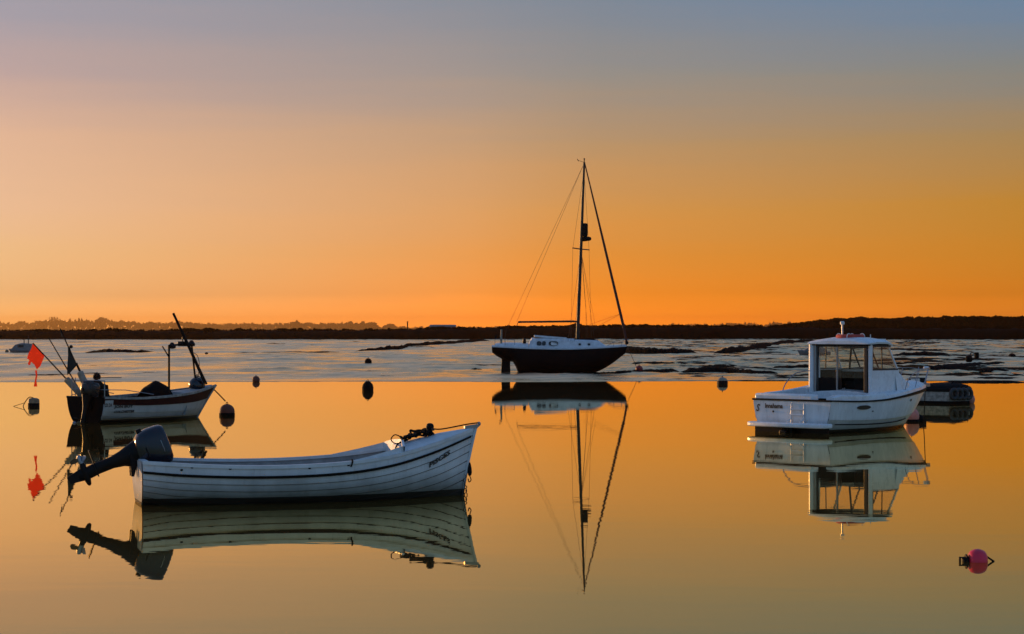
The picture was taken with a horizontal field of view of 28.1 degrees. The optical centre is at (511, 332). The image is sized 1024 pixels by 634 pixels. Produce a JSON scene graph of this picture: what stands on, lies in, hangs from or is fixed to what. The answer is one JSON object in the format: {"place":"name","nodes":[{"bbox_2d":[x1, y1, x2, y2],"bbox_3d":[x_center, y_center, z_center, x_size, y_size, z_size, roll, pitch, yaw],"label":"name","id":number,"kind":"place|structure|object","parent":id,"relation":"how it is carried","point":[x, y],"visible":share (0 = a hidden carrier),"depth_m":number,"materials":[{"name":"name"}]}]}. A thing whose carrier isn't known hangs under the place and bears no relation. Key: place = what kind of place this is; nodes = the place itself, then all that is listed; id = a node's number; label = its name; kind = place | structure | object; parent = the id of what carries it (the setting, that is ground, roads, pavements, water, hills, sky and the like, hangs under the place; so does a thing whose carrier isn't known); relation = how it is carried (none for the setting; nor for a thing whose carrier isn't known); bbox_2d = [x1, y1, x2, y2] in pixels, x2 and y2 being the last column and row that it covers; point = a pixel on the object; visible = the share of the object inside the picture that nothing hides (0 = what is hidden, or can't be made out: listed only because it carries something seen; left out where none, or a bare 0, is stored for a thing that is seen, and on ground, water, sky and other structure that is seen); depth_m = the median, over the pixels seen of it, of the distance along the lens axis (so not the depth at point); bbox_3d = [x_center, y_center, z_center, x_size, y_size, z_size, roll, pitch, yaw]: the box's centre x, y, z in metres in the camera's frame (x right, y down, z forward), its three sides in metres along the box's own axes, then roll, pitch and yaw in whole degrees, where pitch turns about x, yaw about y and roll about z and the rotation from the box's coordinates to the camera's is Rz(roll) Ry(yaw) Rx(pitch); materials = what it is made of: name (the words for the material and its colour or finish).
{"place":"outdoors","nodes":[
{"label":"outdoors","id":0,"kind":"place"},
{"bbox_2d":[85,348,152,352],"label":"mud bank","id":1,"kind":"structure","parent":0,"point":[111,350],"depth_m":215.24,"materials":[{"name":"brown soil"}]},
{"bbox_2d":[0,328,408,330],"bbox_3d":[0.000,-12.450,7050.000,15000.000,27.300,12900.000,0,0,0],"label":"land","id":2,"kind":"structure","parent":0,"point":[146,329],"depth_m":9791.80,"materials":[{"name":"black plant"}]},
{"bbox_2d":[38,321,46,328],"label":"tree","id":3,"kind":"object","parent":2,"relation":"on","point":[41,324],"visible":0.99,"depth_m":10892.99,"materials":[{"name":"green plant"}]},
{"bbox_2d":[43,317,61,327],"bbox_3d":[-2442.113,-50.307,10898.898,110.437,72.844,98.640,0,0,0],"label":"tree","id":4,"kind":"object","parent":2,"relation":"on","point":[52,321],"visible":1,"depth_m":10886.90,"materials":[{"name":"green plant"}]},
{"bbox_2d":[59,320,66,328],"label":"tree","id":5,"kind":"object","parent":2,"relation":"on","point":[63,325],"visible":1,"depth_m":10890.11,"materials":[{"name":"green plant"}]},
{"bbox_2d":[94,319,105,327],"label":"tree","id":6,"kind":"object","parent":2,"relation":"on","point":[99,323],"visible":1,"depth_m":10890.30,"materials":[{"name":"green plant"}]},
{"bbox_2d":[293,320,300,327],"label":"tree","id":7,"kind":"object","parent":2,"relation":"on","point":[297,324],"visible":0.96,"depth_m":10892.40,"materials":[{"name":"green plant"}]},
{"bbox_2d":[347,321,353,327],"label":"tree","id":8,"kind":"object","parent":2,"relation":"on","point":[350,324],"visible":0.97,"depth_m":10892.45,"materials":[{"name":"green plant"}]},
{"bbox_2d":[359,321,365,328],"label":"tree","id":9,"kind":"object","parent":2,"relation":"on","point":[362,324],"visible":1,"depth_m":10891.92,"materials":[{"name":"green plant"}]},
{"bbox_2d":[365,322,370,328],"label":"tree","id":10,"kind":"object","parent":2,"relation":"on","point":[368,324],"visible":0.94,"depth_m":10889.42,"materials":[{"name":"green plant"}]},
{"bbox_2d":[371,322,376,328],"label":"tree","id":11,"kind":"object","parent":2,"relation":"on","point":[373,325],"visible":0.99,"depth_m":10892.54,"materials":[{"name":"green plant"}]},
{"bbox_2d":[385,323,394,328],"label":"tree","id":12,"kind":"object","parent":2,"relation":"on","point":[389,325],"visible":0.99,"depth_m":10887.75,"materials":[{"name":"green plant"}]},
{"bbox_2d":[0,317,790,328],"bbox_3d":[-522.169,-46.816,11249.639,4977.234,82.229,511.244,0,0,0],"label":"wood","id":13,"kind":"object","parent":2,"relation":"on","point":[120,324],"visible":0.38,"depth_m":11084.03,"materials":[{"name":"brown plant"}]},
{"bbox_2d":[242,351,329,352],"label":"mud bank","id":14,"kind":"structure","parent":0,"point":[292,351],"depth_m":214.22,"materials":[{"name":"brown soil"}]},
{"bbox_2d":[354,344,407,351],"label":"mud bank","id":15,"kind":"structure","parent":0,"point":[401,346],"depth_m":238.87,"materials":[{"name":"brown soil"}]},
{"bbox_2d":[405,339,488,345],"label":"mud bank","id":16,"kind":"structure","parent":0,"point":[439,342],"depth_m":321.61,"materials":[{"name":"black soil"}]},
{"bbox_2d":[0,372,1023,633],"bbox_3d":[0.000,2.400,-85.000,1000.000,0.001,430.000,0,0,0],"label":"water","id":17,"kind":"structure","parent":0,"point":[640,508],"depth_m":25.64,"materials":[{"name":"orange liquid"}]},
{"bbox_2d":[15,397,39,405],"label":"pickup buoy","id":18,"kind":"object","parent":17,"relation":"on","point":[32,401],"visible":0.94,"depth_m":66.76,"materials":[{"name":"plastic"}]},
{"bbox_2d":[66,336,225,422],"bbox_3d":[-10.076,1.429,56.742,1.780,2.658,5.751,0,0,36],"label":"fishing boat","id":19,"kind":"object","parent":17,"relation":"on","point":[90,405],"visible":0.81,"depth_m":55.46,"materials":[{"name":"white paint"}]},
{"bbox_2d":[27,343,81,396],"bbox_3d":[-12.373,1.033,55.600,1.571,1.531,0.180,0,0,0],"label":"dan buoy","id":20,"kind":"object","parent":19,"relation":"on","point":[36,355],"visible":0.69,"depth_m":55.59,"materials":[{"name":"fabric"}]},
{"bbox_2d":[48,338,77,385],"bbox_3d":[-12.237,0.828,55.900,0.844,1.392,0.040,0,0,0],"label":"dan buoy","id":21,"kind":"object","parent":19,"relation":"on","point":[61,360],"visible":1,"depth_m":55.89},
{"bbox_2d":[60,328,86,383],"bbox_3d":[-11.788,0.737,55.200,0.818,1.718,0.180,0,0,0],"label":"dan buoy","id":22,"kind":"object","parent":19,"relation":"on","point":[71,364],"visible":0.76,"depth_m":55.19,"materials":[{"name":"fabric"}]},
{"bbox_2d":[94,378,109,396],"bbox_3d":[-11.186,1.508,55.273,0.809,0.556,0.743,0,0,36],"label":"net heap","id":23,"kind":"object","parent":19,"relation":"in","point":[101,384],"visible":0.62,"depth_m":55.09,"materials":[{"name":"plastic"}]},
{"bbox_2d":[137,381,172,396],"bbox_3d":[-9.916,1.605,56.963,0.660,0.552,0.880,0,0,36],"label":"engine cover","id":24,"kind":"object","parent":19,"relation":"on","point":[156,388],"visible":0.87,"depth_m":56.76,"materials":[{"name":"black fabric"}]},
{"bbox_2d":[172,313,206,383],"bbox_3d":[-9.092,0.440,57.748,1.038,2.013,0.094,0,0,-32],"label":"leaning pole","id":25,"kind":"object","parent":19,"relation":"on","point":[186,340],"visible":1,"depth_m":57.70,"materials":[{"name":"black metal"}]},
{"bbox_2d":[185,342,207,383],"bbox_3d":[-8.911,0.860,57.849,0.069,1.219,0.759,0,0,44],"label":"leaning pole","id":26,"kind":"object","parent":19,"relation":"on","point":[195,360],"visible":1,"depth_m":57.72,"materials":[{"name":"black metal"}]},
{"bbox_2d":[189,374,204,388],"bbox_3d":[-8.953,1.453,58.204,0.456,0.544,0.463,0,0,-4],"label":"deck buoy","id":27,"kind":"object","parent":19,"relation":"on","point":[196,382],"visible":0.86,"depth_m":58.03,"materials":[{"name":"grey plastic"}]},
{"bbox_2d":[219,402,234,415],"bbox_3d":[-8.267,2.256,59.400,0.458,0.512,0.458,0,0,34],"label":"mooring buoy","id":28,"kind":"object","parent":17,"relation":"on","point":[226,409],"visible":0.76,"depth_m":59.23,"materials":[{"name":"plastic"}]},
{"bbox_2d":[252,375,259,381],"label":"red brown buoy","id":29,"kind":"object","parent":17,"relation":"on","point":[255,378],"visible":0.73,"depth_m":100.26,"materials":[{"name":"plastic"}]},
{"bbox_2d":[67,422,480,504],"bbox_3d":[-3.344,1.969,29.495,6.027,1.341,1.728,0,0,-17],"label":"open boat","id":30,"kind":"object","parent":17,"relation":"on","point":[432,465],"visible":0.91,"depth_m":28.88,"materials":[{"name":"white paint"}]},
{"bbox_2d":[391,428,434,448],"bbox_3d":[-1.464,1.574,30.084,0.719,0.388,0.400,0,0,-17],"label":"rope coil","id":31,"kind":"object","parent":30,"relation":"on","point":[423,432],"visible":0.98,"depth_m":30.01,"materials":[{"name":"fabric"}]},
{"bbox_2d":[463,475,467,494],"bbox_3d":[-0.690,2.284,30.296,0.063,0.366,0.062,0,0,29],"label":"mooring chain","id":32,"kind":"object","parent":30,"relation":"hanging from","point":[466,486],"visible":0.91,"depth_m":30.29,"materials":[{"name":"metal"}]},
{"bbox_2d":[468,462,471,481],"bbox_3d":[-0.626,2.065,30.305,0.068,0.297,0.068,0,0,-17],"label":"bow fender","id":33,"kind":"object","parent":30,"relation":"hanging from","point":[469,470],"visible":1,"depth_m":30.29,"materials":[{"name":"black rubber"}]},
{"bbox_2d":[362,380,373,389],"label":"black buoy","id":34,"kind":"object","parent":17,"relation":"on","point":[368,385],"visible":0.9,"depth_m":85.33,"materials":[{"name":"plastic"}]},
{"bbox_2d":[717,376,727,383],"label":"white buoy","id":35,"kind":"object","parent":17,"relation":"on","point":[722,380],"visible":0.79,"depth_m":95.82,"materials":[{"name":"plastic"}]},
{"bbox_2d":[747,321,929,433],"bbox_3d":[8.666,1.255,51.268,6.150,3.090,2.512,0,0,-44],"label":"cabin cruiser","id":36,"kind":"object","parent":17,"relation":"on","point":[868,396],"visible":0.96,"depth_m":50.18,"materials":[{"name":"white paint"}]},
{"bbox_2d":[836,333,864,337],"bbox_3d":[8.448,0.100,51.126,0.730,0.184,0.730,0,0,-44],"label":"lifebuoy","id":37,"kind":"object","parent":36,"relation":"on","point":[848,335],"visible":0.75,"depth_m":50.84,"materials":[{"name":"red plastic"}]},
{"bbox_2d":[906,409,918,421],"bbox_3d":[10.815,2.232,55.400,0.410,0.537,0.410,0,0,11],"label":"pink mooring buoy","id":38,"kind":"object","parent":17,"relation":"on","point":[914,416],"visible":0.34,"depth_m":55.22,"materials":[{"name":"plastic"}]},
{"bbox_2d":[919,414,924,420],"bbox_3d":[11.016,2.353,55.600,0.380,0.285,0.380,0,0,-18],"label":"black float","id":39,"kind":"object","parent":17,"relation":"on","point":[921,417],"visible":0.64,"depth_m":55.45,"materials":[{"name":"black plastic"}]},
{"bbox_2d":[919,382,971,403],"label":"work punt","id":40,"kind":"object","parent":17,"relation":"on","point":[937,393],"visible":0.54,"depth_m":69.47,"materials":[{"name":"paint"}]},
{"bbox_2d":[907,377,924,382],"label":"storage box","id":41,"kind":"object","parent":40,"relation":"on","point":[919,379],"visible":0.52,"depth_m":69.85,"materials":[{"name":"white plastic"}]},
{"bbox_2d":[949,385,958,400],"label":"tyre fender","id":42,"kind":"object","parent":40,"relation":"hanging from","point":[952,390],"visible":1,"depth_m":69.07,"materials":[{"name":"rubber"}]},
{"bbox_2d":[954,386,963,399],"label":"tyre fender","id":43,"kind":"object","parent":40,"relation":"hanging from","point":[961,391],"visible":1,"depth_m":69.19,"materials":[{"name":"rubber"}]},
{"bbox_2d":[959,387,968,399],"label":"tyre fender","id":44,"kind":"object","parent":40,"relation":"hanging from","point":[965,390],"visible":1,"depth_m":69.33,"materials":[{"name":"rubber"}]},
{"bbox_2d":[964,385,972,399],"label":"tyre fender","id":45,"kind":"object","parent":40,"relation":"hanging from","point":[970,390],"visible":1,"depth_m":69.46,"materials":[{"name":"rubber"}]},
{"bbox_2d":[959,549,994,562],"bbox_3d":[4.879,2.400,21.500,0.277,0.264,0.275,0,0,-45],"label":"crimson buoy","id":46,"kind":"object","parent":17,"relation":"on","point":[976,556],"visible":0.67,"depth_m":21.42,"materials":[{"name":"plastic"}]},
{"bbox_2d":[0,338,1023,381],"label":"mudflat","id":47,"kind":"structure","parent":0,"point":[225,360],"depth_m":161.54,"materials":[{"name":"grey soil"}]},
{"bbox_2d":[9,336,32,352],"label":"grounded boat","id":48,"kind":"object","parent":47,"relation":"on","point":[24,347],"visible":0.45,"depth_m":214.23,"materials":[{"name":"white plastic"}]},
{"bbox_2d":[93,372,121,378],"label":"stranded buoy","id":49,"kind":"object","parent":47,"relation":"on","point":[97,375],"visible":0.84,"depth_m":104.41,"materials":[{"name":"plastic"}]},
{"bbox_2d":[492,158,636,372],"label":"sailing yacht","id":50,"kind":"object","parent":47,"relation":"on","point":[546,354],"visible":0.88,"depth_m":117.31,"materials":[{"name":"black paint"}]},
{"bbox_2d":[797,347,830,354],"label":"grounded boat","id":51,"kind":"object","parent":47,"relation":"on","point":[806,351],"visible":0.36,"depth_m":197.63,"materials":[{"name":"white paint"}]},
{"bbox_2d":[965,352,978,361],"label":"stranded buoy","id":52,"kind":"object","parent":47,"relation":"on","point":[968,358],"visible":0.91,"depth_m":156.79,"materials":[{"name":"plastic"}]},
{"bbox_2d":[0,327,1023,339],"bbox_3d":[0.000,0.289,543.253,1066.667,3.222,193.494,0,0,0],"label":"saltmarsh bank","id":53,"kind":"structure","parent":0,"point":[748,333],"depth_m":450.36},
{"bbox_2d":[429,325,456,327],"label":"marsh hut","id":54,"kind":"object","parent":53,"relation":"on","point":[451,326],"visible":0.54,"depth_m":461.20,"materials":[{"name":"white plastic"}]},
{"bbox_2d":[0,324,1023,334],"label":"saltmarsh scrub","id":55,"kind":"object","parent":53,"relation":"on","point":[206,330],"visible":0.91,"depth_m":456.79,"materials":[{"name":"brown plant"}]},
{"bbox_2d":[0,0,1023,328],"label":"sky","id":56,"kind":"structure","parent":0,"point":[381,162],"materials":[{"name":"orange"}]},
{"bbox_2d":[594,368,678,373],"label":"mud bank","id":57,"kind":"structure","parent":0,"point":[649,370],"depth_m":119.14,"materials":[{"name":"black soil"}]},
{"bbox_2d":[635,364,642,370],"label":"red buoy","id":58,"kind":"object","parent":57,"relation":"on","point":[639,368],"visible":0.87,"depth_m":119.34,"materials":[{"name":"plastic"}]},
{"bbox_2d":[630,345,671,345],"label":"mud bank","id":59,"kind":"structure","parent":0,"point":[654,345],"depth_m":292.68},
{"bbox_2d":[626,347,695,353],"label":"mud bank","id":60,"kind":"structure","parent":0,"point":[647,350],"depth_m":205.72,"materials":[{"name":"brown soil"}]},
{"bbox_2d":[632,361,696,363],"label":"mud bank","id":61,"kind":"structure","parent":0,"point":[655,362],"depth_m":143.04,"materials":[{"name":"brown soil"}]},
{"bbox_2d":[677,373,716,374],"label":"mud bank","id":62,"kind":"structure","parent":0,"point":[695,373],"depth_m":116.24,"materials":[{"name":"soil"}]},
{"bbox_2d":[710,364,736,365],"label":"mud bank","id":63,"kind":"structure","parent":0,"point":[723,364],"depth_m":138.90,"materials":[{"name":"brown soil"}]},
{"bbox_2d":[681,366,777,373],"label":"mud bank","id":64,"kind":"structure","parent":0,"point":[712,369],"depth_m":120.05,"materials":[{"name":"black soil"}]},
{"bbox_2d":[714,339,813,352],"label":"mud bank","id":65,"kind":"structure","parent":0,"point":[731,349],"depth_m":246.22,"materials":[{"name":"brown soil"}]},
{"bbox_2d":[773,364,808,367],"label":"mud bank","id":66,"kind":"structure","parent":0,"point":[799,366],"depth_m":132.08,"materials":[{"name":"black soil"}]},
{"bbox_2d":[597,318,1021,327],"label":"sea wall ridge","id":67,"kind":"structure","parent":0,"point":[1017,322],"depth_m":664.02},
{"bbox_2d":[521,315,1023,328],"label":"ridge scrub","id":68,"kind":"object","parent":67,"relation":"on","point":[940,323],"visible":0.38,"depth_m":664.61,"materials":[{"name":"brown plant"}]},
{"bbox_2d":[827,347,885,348],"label":"mud bank","id":69,"kind":"structure","parent":0,"point":[849,347],"depth_m":256.44,"materials":[{"name":"brown soil"}]},
{"bbox_2d":[890,348,940,349],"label":"mud bank","id":70,"kind":"structure","parent":0,"point":[911,349],"depth_m":240.22,"materials":[{"name":"brown soil"}]},
{"bbox_2d":[885,351,950,355],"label":"mud bank","id":71,"kind":"structure","parent":0,"point":[923,353],"depth_m":190.68,"materials":[{"name":"brown soil"}]},
{"bbox_2d":[908,341,939,342],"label":"mud bank","id":72,"kind":"structure","parent":0,"point":[924,342],"depth_m":350.62,"materials":[{"name":"brown soil"}]},
{"bbox_2d":[909,349,941,350],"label":"mud bank","id":73,"kind":"structure","parent":0,"point":[924,350],"depth_m":229.83,"materials":[{"name":"brown soil"}]},
{"bbox_2d":[895,361,956,362],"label":"mud bank","id":74,"kind":"structure","parent":0,"point":[926,361],"depth_m":155.37,"materials":[{"name":"brown soil"}]},
{"bbox_2d":[893,361,1003,369],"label":"mud bank","id":75,"kind":"structure","parent":0,"point":[949,366],"depth_m":132.39,"materials":[{"name":"brown soil"}]},
{"bbox_2d":[958,358,991,360],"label":"mud bank","id":76,"kind":"structure","parent":0,"point":[976,359],"depth_m":168.13,"materials":[{"name":"brown soil"}]},
{"bbox_2d":[947,380,1023,382],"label":"mud bank","id":77,"kind":"structure","parent":0,"point":[986,381],"depth_m":98.79,"materials":[{"name":"black soil"}]},
{"bbox_2d":[967,367,1008,371],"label":"mud bank","id":78,"kind":"structure","parent":0,"point":[990,369],"depth_m":126.61,"materials":[{"name":"black soil"}]},
{"bbox_2d":[978,376,1016,378],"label":"mud bank","id":79,"kind":"structure","parent":0,"point":[998,377],"depth_m":106.30,"materials":[{"name":"soil"}]},
{"bbox_2d":[973,373,1023,375],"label":"mud bank","id":80,"kind":"structure","parent":0,"point":[1014,374],"depth_m":111.30,"materials":[{"name":"soil"}]}
]}

